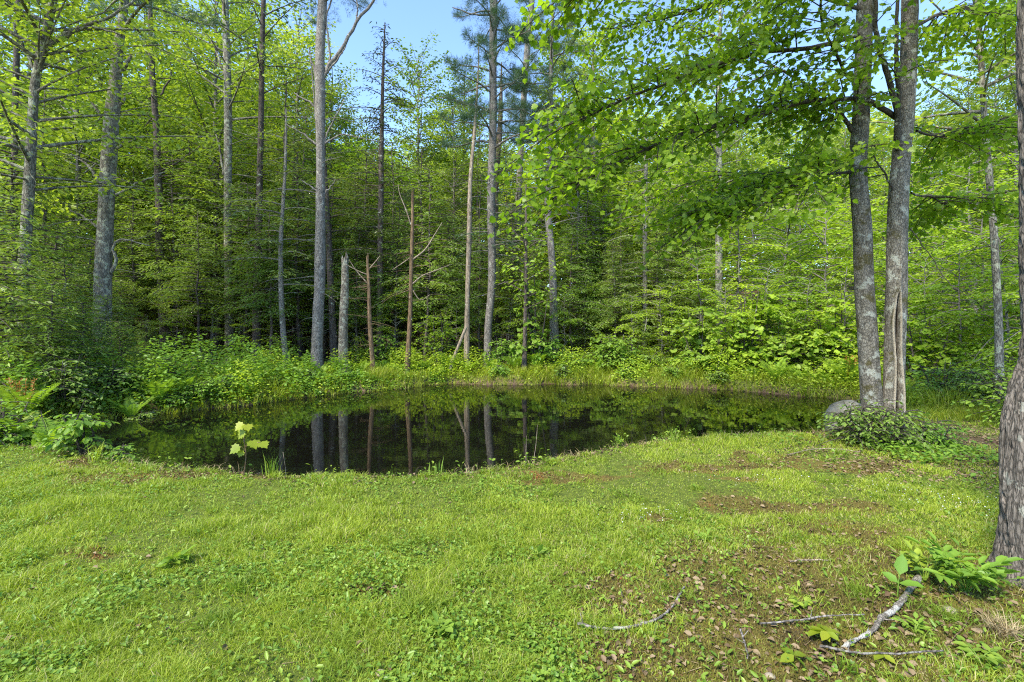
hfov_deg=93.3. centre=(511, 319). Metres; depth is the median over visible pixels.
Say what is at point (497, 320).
dark tree
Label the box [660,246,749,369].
young tree
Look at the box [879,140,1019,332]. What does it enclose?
young tree
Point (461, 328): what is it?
young tree
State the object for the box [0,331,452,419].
bank herbs
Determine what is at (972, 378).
leafy shrub
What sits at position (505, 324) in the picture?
young tree
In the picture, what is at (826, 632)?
yellow seedling
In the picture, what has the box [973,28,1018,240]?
broadleaf tree
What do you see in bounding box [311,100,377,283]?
broadleaf tree
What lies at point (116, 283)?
young hemlock
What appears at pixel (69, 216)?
young tree
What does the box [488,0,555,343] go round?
leaning tree
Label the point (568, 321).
young tree
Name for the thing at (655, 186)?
broadleaf tree
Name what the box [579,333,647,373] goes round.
maple shrub
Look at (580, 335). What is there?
hemlock tree
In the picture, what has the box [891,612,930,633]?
leafy seedling
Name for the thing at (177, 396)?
bush
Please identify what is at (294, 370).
fern
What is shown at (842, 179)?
broadleaf tree
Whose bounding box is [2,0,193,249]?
broadleaf tree
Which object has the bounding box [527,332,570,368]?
leafy shrub
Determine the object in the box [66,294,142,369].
young hemlock
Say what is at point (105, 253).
pine tree
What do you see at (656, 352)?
young tree
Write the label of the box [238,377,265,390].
bush
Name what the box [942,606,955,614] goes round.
stone
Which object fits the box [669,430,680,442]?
grass tuft
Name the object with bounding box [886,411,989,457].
feathery bush
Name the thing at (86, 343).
young hemlock
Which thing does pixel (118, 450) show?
leafy shrub
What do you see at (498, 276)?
slim hemlock
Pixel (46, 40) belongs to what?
maple tree
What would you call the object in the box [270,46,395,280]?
broadleaf tree
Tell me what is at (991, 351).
young tree
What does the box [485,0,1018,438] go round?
twin maple
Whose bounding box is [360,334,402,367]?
leafy shrub
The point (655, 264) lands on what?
slim hemlock
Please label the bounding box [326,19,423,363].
spire tree
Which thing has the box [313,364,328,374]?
fern
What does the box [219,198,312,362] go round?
slim hemlock
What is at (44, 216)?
hemlock tree
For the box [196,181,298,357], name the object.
slim hemlock
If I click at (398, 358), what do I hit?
bank herbs
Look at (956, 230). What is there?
young tree
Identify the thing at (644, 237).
slim tree
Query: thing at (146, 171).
broadleaf tree
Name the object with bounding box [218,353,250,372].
leafy shrub
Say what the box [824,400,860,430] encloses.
boulder
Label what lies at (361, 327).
hemlock tree
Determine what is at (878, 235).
young tree
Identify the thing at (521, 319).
slim hemlock
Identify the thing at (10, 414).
leafy shrub
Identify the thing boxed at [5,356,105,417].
leafy shrub
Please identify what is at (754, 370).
fern
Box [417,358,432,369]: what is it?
fern
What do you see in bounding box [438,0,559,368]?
pine tree
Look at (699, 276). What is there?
slim hemlock
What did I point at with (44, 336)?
young hemlock
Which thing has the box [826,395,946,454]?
feathery bush
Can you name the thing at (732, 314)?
young tree
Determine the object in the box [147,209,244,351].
slim hemlock
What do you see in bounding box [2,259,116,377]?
young hemlock
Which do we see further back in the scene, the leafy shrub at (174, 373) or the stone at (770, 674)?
the leafy shrub at (174, 373)
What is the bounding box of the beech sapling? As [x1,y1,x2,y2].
[412,308,463,365]
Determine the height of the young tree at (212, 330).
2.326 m
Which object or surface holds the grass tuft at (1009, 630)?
on the ground at (660, 489)
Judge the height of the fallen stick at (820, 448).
0.028 m
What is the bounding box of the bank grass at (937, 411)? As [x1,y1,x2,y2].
[0,358,1000,425]
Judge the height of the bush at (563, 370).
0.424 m
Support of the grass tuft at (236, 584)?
on the ground at (660, 489)
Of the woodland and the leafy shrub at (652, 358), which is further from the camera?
the woodland
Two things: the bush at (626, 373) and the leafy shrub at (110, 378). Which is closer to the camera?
the leafy shrub at (110, 378)
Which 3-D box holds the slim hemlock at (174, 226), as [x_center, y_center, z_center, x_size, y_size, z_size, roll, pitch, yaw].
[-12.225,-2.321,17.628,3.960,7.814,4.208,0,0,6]
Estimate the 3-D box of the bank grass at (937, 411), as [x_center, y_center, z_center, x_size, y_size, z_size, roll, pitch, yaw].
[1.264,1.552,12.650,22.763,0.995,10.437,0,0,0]
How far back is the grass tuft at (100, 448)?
5.42 m
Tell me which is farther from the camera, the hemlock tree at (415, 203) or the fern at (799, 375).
the hemlock tree at (415, 203)
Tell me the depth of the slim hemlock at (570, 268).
17.25 m
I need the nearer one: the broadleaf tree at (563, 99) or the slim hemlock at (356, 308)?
the slim hemlock at (356, 308)
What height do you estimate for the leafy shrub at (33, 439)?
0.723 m
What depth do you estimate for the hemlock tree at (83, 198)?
20.89 m
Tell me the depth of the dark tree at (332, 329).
17.12 m
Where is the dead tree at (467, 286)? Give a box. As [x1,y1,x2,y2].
[458,46,491,364]
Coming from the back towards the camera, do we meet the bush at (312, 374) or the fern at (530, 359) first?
the fern at (530, 359)
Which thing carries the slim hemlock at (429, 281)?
on the ground at (660, 489)
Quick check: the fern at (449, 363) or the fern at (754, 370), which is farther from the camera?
the fern at (449, 363)
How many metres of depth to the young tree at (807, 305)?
14.37 m
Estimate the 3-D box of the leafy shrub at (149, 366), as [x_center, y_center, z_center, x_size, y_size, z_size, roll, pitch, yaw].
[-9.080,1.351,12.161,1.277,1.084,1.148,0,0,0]
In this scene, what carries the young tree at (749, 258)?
on the ground at (660, 489)
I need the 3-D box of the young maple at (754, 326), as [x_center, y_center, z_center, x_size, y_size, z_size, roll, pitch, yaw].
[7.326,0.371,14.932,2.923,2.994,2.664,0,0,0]
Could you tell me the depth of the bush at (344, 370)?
13.82 m
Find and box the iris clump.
[428,457,443,475]
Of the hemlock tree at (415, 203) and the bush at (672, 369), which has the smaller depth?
the bush at (672, 369)
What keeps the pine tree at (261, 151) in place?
on the ground at (660, 489)
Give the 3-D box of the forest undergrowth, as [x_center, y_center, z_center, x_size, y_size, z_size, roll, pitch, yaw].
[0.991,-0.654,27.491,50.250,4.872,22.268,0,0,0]
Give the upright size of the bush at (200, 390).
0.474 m
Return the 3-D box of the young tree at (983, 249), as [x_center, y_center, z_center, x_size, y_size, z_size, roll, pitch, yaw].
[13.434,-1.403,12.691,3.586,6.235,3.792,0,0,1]
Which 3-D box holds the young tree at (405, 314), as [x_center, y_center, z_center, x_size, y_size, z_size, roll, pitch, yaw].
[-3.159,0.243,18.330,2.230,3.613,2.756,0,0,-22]
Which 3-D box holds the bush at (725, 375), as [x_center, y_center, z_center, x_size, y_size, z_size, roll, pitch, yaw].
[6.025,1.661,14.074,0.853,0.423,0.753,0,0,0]
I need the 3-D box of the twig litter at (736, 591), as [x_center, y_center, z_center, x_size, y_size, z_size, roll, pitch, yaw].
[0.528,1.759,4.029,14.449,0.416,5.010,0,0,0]
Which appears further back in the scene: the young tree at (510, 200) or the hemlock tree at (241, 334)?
the young tree at (510, 200)
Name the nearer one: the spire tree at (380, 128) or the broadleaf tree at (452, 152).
the spire tree at (380, 128)
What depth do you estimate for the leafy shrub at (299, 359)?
15.29 m
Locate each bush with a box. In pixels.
[124,410,163,420]
[146,391,197,407]
[177,379,225,398]
[212,374,246,395]
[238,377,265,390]
[264,373,290,390]
[293,368,324,381]
[334,364,357,378]
[488,365,513,375]
[551,364,575,377]
[613,366,641,380]
[659,366,684,381]
[704,370,731,382]
[812,398,907,453]
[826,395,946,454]
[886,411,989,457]
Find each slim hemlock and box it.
[42,165,155,306]
[79,189,189,348]
[115,146,238,358]
[140,128,285,357]
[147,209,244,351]
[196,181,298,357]
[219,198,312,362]
[232,148,351,357]
[261,212,338,355]
[288,172,376,327]
[308,216,401,362]
[325,146,424,359]
[350,190,440,362]
[372,167,483,360]
[407,212,492,354]
[433,220,510,365]
[470,203,549,341]
[500,235,570,338]
[537,219,612,359]
[554,188,624,358]
[579,241,647,343]
[615,215,703,357]
[639,190,734,348]
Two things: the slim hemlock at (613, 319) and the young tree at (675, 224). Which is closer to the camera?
the slim hemlock at (613, 319)
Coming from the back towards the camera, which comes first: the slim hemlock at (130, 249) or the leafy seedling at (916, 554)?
the slim hemlock at (130, 249)
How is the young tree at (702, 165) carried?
on the ground at (660, 489)
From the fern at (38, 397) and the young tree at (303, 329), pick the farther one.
the young tree at (303, 329)
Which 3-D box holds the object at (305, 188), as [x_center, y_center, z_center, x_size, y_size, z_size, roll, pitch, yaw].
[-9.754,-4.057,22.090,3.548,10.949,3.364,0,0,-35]
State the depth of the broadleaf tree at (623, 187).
35.62 m
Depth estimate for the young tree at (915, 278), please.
12.85 m
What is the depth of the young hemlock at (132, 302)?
15.97 m
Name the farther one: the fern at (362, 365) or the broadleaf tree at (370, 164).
the broadleaf tree at (370, 164)
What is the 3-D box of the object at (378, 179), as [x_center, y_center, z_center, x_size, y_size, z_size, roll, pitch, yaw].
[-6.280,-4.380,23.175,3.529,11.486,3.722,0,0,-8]
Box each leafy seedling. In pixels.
[156,544,197,566]
[425,610,455,633]
[534,544,547,555]
[693,528,711,540]
[784,593,817,607]
[882,554,924,596]
[886,538,965,581]
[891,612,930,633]
[903,530,1023,592]
[952,635,1008,664]
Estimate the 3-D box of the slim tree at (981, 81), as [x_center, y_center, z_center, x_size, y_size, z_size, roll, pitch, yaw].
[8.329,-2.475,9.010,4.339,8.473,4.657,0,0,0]
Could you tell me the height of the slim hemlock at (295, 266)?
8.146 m
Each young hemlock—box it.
[0,152,125,355]
[0,191,103,406]
[0,227,99,384]
[0,281,104,410]
[1,219,128,354]
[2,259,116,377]
[39,301,128,405]
[53,238,154,362]
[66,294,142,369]
[84,279,153,357]
[88,320,147,394]
[122,320,163,370]
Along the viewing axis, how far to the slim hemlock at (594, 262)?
18.67 m
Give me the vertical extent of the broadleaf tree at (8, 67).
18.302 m
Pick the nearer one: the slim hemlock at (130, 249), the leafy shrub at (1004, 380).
the leafy shrub at (1004, 380)
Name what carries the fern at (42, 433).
on the ground at (660, 489)
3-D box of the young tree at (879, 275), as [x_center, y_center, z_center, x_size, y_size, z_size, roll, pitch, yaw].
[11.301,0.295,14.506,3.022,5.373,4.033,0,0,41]
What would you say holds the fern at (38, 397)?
on the ground at (660, 489)
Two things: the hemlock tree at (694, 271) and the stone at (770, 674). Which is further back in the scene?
the hemlock tree at (694, 271)
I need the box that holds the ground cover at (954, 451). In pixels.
[755,422,997,476]
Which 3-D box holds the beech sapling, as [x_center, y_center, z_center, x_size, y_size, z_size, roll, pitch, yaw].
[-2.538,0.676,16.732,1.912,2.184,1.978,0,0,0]
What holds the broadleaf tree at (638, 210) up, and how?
on the ground at (660, 489)
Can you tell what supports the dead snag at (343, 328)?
on the ground at (660, 489)
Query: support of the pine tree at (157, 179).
on the ground at (660, 489)
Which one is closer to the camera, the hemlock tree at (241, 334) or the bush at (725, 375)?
the bush at (725, 375)
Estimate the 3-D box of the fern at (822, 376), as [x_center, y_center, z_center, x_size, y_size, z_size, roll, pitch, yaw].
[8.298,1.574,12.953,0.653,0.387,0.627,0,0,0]
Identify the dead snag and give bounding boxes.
[338,252,348,367]
[339,254,396,368]
[382,186,448,371]
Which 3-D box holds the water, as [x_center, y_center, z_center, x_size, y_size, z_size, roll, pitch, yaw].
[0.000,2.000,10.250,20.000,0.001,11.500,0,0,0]
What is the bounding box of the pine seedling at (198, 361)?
[187,350,215,378]
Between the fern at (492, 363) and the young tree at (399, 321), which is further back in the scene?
the young tree at (399, 321)
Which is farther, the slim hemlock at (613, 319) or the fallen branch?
the slim hemlock at (613, 319)
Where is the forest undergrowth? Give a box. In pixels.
[8,285,1003,365]
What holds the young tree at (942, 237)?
on the ground at (660, 489)
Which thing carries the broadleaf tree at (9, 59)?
on the ground at (660, 489)
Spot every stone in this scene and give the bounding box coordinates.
[765,672,775,679]
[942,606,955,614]
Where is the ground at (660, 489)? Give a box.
[0,255,1023,681]
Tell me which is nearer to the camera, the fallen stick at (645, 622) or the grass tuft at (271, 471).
the fallen stick at (645, 622)
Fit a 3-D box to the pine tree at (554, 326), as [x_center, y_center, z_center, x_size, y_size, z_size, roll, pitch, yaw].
[1.299,-4.518,16.869,4.224,12.854,3.527,0,0,0]
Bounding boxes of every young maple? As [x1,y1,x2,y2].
[509,271,552,357]
[657,310,737,376]
[704,285,800,377]
[741,308,839,375]
[789,282,879,374]
[853,298,988,380]
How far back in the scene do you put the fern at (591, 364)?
15.54 m
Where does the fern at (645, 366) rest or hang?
on the ground at (660, 489)
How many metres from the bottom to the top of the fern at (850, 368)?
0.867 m
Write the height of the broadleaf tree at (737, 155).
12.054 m
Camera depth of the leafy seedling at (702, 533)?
3.51 m
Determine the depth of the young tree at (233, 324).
17.57 m
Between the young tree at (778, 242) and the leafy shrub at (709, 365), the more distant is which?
the young tree at (778, 242)
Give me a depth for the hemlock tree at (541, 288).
23.88 m
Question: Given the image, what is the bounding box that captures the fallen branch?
[841,575,921,649]
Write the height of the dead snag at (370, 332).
4.102 m
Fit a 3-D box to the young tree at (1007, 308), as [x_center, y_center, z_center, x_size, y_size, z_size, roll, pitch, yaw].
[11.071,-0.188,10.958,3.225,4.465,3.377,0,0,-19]
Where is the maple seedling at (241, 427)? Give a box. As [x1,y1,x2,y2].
[230,422,268,475]
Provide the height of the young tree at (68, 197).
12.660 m
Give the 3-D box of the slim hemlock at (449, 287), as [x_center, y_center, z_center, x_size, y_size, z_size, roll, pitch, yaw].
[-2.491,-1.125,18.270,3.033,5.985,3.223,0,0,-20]
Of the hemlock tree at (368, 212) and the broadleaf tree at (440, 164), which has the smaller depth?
the hemlock tree at (368, 212)
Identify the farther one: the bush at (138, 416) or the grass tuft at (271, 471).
the bush at (138, 416)
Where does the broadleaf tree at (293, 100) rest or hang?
on the ground at (660, 489)
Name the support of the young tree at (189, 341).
on the ground at (660, 489)
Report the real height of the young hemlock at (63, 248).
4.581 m
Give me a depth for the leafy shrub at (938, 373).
9.51 m
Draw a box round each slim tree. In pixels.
[571,116,728,353]
[629,0,810,345]
[840,0,1017,406]
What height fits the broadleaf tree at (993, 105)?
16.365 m
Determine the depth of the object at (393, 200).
22.95 m
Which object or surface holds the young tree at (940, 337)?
on the ground at (660, 489)
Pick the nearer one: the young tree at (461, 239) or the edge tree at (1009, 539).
the edge tree at (1009, 539)
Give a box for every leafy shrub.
[0,398,44,449]
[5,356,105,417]
[7,411,78,453]
[38,398,119,455]
[86,361,153,402]
[103,443,142,463]
[124,357,176,377]
[139,356,194,389]
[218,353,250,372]
[293,357,309,371]
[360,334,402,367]
[478,336,527,367]
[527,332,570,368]
[557,353,592,371]
[638,350,676,373]
[681,351,720,373]
[722,355,753,375]
[905,360,992,400]
[929,367,1013,405]
[951,366,1014,424]
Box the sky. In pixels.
[0,0,1016,285]
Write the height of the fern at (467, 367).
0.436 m
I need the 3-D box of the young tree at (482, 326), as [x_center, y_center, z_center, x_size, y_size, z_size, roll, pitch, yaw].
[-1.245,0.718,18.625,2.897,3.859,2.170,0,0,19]
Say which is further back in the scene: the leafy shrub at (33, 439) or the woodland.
the woodland
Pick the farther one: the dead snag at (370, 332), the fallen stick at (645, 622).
the dead snag at (370, 332)
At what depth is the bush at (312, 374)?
13.20 m
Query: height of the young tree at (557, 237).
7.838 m
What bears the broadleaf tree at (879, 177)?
on the ground at (660, 489)
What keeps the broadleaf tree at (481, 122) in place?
on the ground at (660, 489)
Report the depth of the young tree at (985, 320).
11.69 m
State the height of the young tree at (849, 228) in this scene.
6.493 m
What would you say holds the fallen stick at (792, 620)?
on the ground at (660, 489)
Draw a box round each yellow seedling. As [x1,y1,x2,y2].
[780,647,805,665]
[808,624,840,643]
[873,650,895,663]
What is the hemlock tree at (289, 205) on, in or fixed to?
on the ground at (660, 489)
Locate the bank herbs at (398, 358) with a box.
[0,344,1015,421]
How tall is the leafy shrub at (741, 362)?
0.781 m
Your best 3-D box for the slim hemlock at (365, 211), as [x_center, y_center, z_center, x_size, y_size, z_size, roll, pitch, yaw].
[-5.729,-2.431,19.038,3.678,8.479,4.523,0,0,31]
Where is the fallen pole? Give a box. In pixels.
[448,325,467,368]
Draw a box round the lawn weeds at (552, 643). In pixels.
[0,427,1023,681]
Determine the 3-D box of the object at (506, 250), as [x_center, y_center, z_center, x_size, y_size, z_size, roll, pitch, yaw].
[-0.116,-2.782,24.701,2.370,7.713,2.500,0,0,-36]
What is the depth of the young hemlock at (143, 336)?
13.45 m
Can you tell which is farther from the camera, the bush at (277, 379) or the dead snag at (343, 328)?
the dead snag at (343, 328)
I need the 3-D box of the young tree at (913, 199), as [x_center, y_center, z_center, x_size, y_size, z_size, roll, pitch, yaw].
[16.479,-2.754,19.969,6.200,8.310,6.286,0,0,-41]
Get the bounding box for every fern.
[0,378,61,420]
[0,409,51,439]
[17,417,99,449]
[104,395,156,416]
[135,377,178,404]
[167,375,200,390]
[246,365,277,382]
[288,365,304,379]
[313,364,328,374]
[349,359,372,371]
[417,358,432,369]
[437,353,462,368]
[460,360,476,371]
[483,358,502,369]
[503,355,528,368]
[520,353,552,367]
[586,357,606,369]
[638,362,651,369]
[712,359,742,373]
[744,365,760,377]
[759,358,797,381]
[787,366,813,378]
[807,372,831,384]
[821,355,858,382]
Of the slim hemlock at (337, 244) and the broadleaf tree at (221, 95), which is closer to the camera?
the slim hemlock at (337, 244)
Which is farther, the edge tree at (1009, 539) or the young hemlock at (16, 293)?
the young hemlock at (16, 293)
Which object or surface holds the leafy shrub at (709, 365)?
on the ground at (660, 489)
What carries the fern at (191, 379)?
on the ground at (660, 489)
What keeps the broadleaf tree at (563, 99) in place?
on the ground at (660, 489)
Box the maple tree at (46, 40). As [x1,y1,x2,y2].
[0,0,220,378]
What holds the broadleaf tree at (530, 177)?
on the ground at (660, 489)
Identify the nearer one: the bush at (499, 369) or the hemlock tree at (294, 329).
the bush at (499, 369)
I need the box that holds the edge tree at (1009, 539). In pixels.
[985,0,1023,588]
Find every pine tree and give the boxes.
[24,0,222,357]
[69,0,235,356]
[176,0,325,362]
[274,0,386,369]
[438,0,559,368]
[495,3,602,362]
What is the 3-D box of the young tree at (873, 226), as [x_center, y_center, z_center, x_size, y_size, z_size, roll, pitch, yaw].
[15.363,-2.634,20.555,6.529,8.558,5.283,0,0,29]
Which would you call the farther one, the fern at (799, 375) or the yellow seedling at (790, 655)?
the fern at (799, 375)
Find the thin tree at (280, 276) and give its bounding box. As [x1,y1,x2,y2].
[212,107,363,363]
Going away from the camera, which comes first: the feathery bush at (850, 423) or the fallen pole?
the feathery bush at (850, 423)
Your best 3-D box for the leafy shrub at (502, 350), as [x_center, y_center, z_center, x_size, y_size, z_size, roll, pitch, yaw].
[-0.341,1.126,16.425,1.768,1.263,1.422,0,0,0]
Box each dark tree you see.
[0,0,137,300]
[271,88,395,367]
[451,62,547,350]
[494,184,569,373]
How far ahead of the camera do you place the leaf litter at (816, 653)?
2.98 m
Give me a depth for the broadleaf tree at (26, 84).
18.70 m
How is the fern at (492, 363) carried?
on the ground at (660, 489)
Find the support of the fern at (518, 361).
on the ground at (660, 489)
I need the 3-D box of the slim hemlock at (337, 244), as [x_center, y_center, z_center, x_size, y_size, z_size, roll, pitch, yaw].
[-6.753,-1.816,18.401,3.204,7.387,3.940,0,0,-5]
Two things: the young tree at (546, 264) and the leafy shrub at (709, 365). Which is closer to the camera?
the leafy shrub at (709, 365)
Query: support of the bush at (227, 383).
on the ground at (660, 489)
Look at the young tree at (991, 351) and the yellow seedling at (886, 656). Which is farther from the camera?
the young tree at (991, 351)
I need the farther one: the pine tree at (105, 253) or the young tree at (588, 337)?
the young tree at (588, 337)
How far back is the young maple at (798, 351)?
14.18 m
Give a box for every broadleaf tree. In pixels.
[0,0,143,264]
[0,0,179,323]
[0,5,68,246]
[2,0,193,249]
[47,0,246,327]
[103,0,315,344]
[103,0,347,359]
[127,2,250,310]
[139,0,305,318]
[219,0,373,331]
[233,18,314,198]
[254,61,355,314]
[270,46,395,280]
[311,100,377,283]
[347,135,398,276]
[362,29,474,327]
[390,86,509,297]
[410,53,514,264]
[420,142,459,209]
[481,134,537,316]
[498,12,638,338]
[502,122,573,317]
[523,13,669,343]
[536,114,615,279]
[601,118,643,248]
[620,118,704,297]
[662,105,732,269]
[696,128,790,320]
[744,109,828,300]
[765,141,853,320]
[812,118,886,290]
[828,119,943,298]
[876,87,983,281]
[908,60,1018,303]
[927,24,1019,315]
[936,44,1018,277]
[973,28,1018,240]
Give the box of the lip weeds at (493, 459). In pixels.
[0,425,838,477]
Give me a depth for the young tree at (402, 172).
33.96 m
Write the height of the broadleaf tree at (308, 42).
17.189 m
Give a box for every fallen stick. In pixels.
[577,586,684,629]
[734,628,748,658]
[760,611,864,624]
[787,448,859,454]
[790,559,827,561]
[820,638,943,654]
[946,594,968,645]
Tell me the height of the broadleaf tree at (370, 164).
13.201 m
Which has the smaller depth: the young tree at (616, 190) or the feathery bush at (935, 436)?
the feathery bush at (935, 436)
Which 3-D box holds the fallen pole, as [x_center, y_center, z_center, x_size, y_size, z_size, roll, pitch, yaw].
[-1.799,1.012,15.801,0.704,1.729,0.167,0,0,0]
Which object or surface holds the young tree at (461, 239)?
on the ground at (660, 489)
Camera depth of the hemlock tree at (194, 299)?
19.89 m
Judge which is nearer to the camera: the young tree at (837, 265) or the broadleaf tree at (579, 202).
the young tree at (837, 265)
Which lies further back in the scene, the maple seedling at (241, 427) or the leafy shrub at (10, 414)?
the leafy shrub at (10, 414)
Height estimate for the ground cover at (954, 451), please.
0.439 m
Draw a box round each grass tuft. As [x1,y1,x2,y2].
[83,442,109,461]
[223,568,256,599]
[261,454,280,475]
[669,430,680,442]
[828,651,867,676]
[960,600,1023,643]
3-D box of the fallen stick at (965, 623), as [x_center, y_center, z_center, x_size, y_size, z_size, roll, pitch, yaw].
[2.328,1.569,2.519,0.077,0.012,0.615,0,0,44]
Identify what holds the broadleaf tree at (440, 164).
on the ground at (660, 489)
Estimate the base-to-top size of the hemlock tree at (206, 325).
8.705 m
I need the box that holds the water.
[61,384,859,477]
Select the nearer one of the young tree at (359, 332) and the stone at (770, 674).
the stone at (770, 674)
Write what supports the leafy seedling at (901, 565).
on the ground at (660, 489)
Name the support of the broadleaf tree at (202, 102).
on the ground at (660, 489)
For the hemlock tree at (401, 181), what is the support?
on the ground at (660, 489)
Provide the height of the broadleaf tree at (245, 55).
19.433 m
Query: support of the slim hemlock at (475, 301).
on the ground at (660, 489)
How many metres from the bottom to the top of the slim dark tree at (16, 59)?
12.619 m
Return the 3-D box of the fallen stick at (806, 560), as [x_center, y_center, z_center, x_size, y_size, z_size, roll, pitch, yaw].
[1.942,1.575,3.167,0.256,0.016,0.023,0,0,-2]
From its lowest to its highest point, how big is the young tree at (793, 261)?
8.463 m
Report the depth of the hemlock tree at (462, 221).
21.96 m
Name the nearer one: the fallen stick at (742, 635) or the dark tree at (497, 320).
the fallen stick at (742, 635)
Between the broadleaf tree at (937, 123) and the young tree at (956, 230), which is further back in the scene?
the broadleaf tree at (937, 123)
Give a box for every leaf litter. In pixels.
[0,297,1023,681]
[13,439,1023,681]
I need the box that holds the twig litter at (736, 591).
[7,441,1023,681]
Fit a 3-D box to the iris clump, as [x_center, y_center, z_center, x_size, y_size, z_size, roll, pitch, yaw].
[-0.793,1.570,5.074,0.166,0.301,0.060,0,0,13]
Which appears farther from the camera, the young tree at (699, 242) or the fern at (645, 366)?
the young tree at (699, 242)
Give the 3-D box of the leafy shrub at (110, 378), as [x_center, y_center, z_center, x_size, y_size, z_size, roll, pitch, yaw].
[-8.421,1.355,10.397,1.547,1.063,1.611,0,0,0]
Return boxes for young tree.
[0,41,223,331]
[0,121,139,325]
[1,68,262,324]
[144,285,206,359]
[189,144,349,328]
[189,301,235,363]
[217,300,278,363]
[244,313,300,366]
[274,297,327,361]
[300,139,439,340]
[329,300,375,362]
[352,125,431,302]
[373,285,421,363]
[385,156,445,288]
[397,280,453,361]
[414,190,506,326]
[428,301,483,367]
[457,289,501,358]
[481,160,527,320]
[492,295,529,362]
[496,78,661,350]
[500,148,588,303]
[504,152,596,327]
[538,180,672,349]
[539,286,584,359]
[547,164,686,339]
[558,279,615,358]
[585,119,735,336]
[611,292,656,364]
[617,143,744,304]
[623,140,727,325]
[631,285,688,364]
[638,282,698,362]
[659,141,782,300]
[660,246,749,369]
[684,210,794,349]
[685,168,818,348]
[690,272,755,372]
[698,199,852,355]
[715,263,818,369]
[724,126,874,333]
[755,188,885,370]
[766,272,851,376]
[786,191,970,360]
[788,157,972,336]
[794,265,908,372]
[827,143,1015,332]
[827,242,952,366]
[838,204,993,367]
[853,194,1017,367]
[854,234,985,375]
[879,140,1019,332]
[907,173,1020,369]
[907,240,1020,381]
[908,189,1019,369]
[929,220,1021,379]
[941,148,1021,366]
[958,237,1021,378]
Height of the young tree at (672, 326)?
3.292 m
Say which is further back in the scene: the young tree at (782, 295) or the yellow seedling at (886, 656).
the young tree at (782, 295)
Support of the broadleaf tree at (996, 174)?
on the ground at (660, 489)
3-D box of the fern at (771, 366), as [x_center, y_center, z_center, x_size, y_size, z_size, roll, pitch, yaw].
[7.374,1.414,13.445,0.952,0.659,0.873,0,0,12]
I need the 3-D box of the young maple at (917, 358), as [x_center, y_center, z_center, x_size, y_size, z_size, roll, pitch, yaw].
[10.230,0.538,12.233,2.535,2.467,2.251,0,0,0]
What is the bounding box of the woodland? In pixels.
[0,53,1018,295]
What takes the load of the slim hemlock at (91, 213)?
on the ground at (660, 489)
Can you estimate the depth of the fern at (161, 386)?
10.30 m
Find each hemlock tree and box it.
[0,90,94,304]
[37,150,146,314]
[89,167,171,339]
[124,126,247,345]
[168,154,239,332]
[204,168,279,349]
[237,133,326,324]
[241,130,350,350]
[305,166,403,357]
[339,153,400,314]
[373,145,463,354]
[383,167,424,331]
[413,167,492,346]
[447,166,503,313]
[474,192,549,348]
[502,172,583,337]
[545,211,606,356]
[581,202,636,340]
[589,213,655,349]
[628,188,671,313]
[635,220,694,354]
[653,179,728,350]
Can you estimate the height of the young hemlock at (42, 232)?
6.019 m
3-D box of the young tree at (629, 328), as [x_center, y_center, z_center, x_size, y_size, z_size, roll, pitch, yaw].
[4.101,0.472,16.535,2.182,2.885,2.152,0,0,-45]
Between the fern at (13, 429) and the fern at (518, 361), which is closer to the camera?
the fern at (13, 429)
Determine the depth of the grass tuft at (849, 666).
2.19 m
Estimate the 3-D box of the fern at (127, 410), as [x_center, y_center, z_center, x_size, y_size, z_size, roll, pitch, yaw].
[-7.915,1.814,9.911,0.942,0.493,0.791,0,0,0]
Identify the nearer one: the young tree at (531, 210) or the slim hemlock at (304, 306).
the slim hemlock at (304, 306)

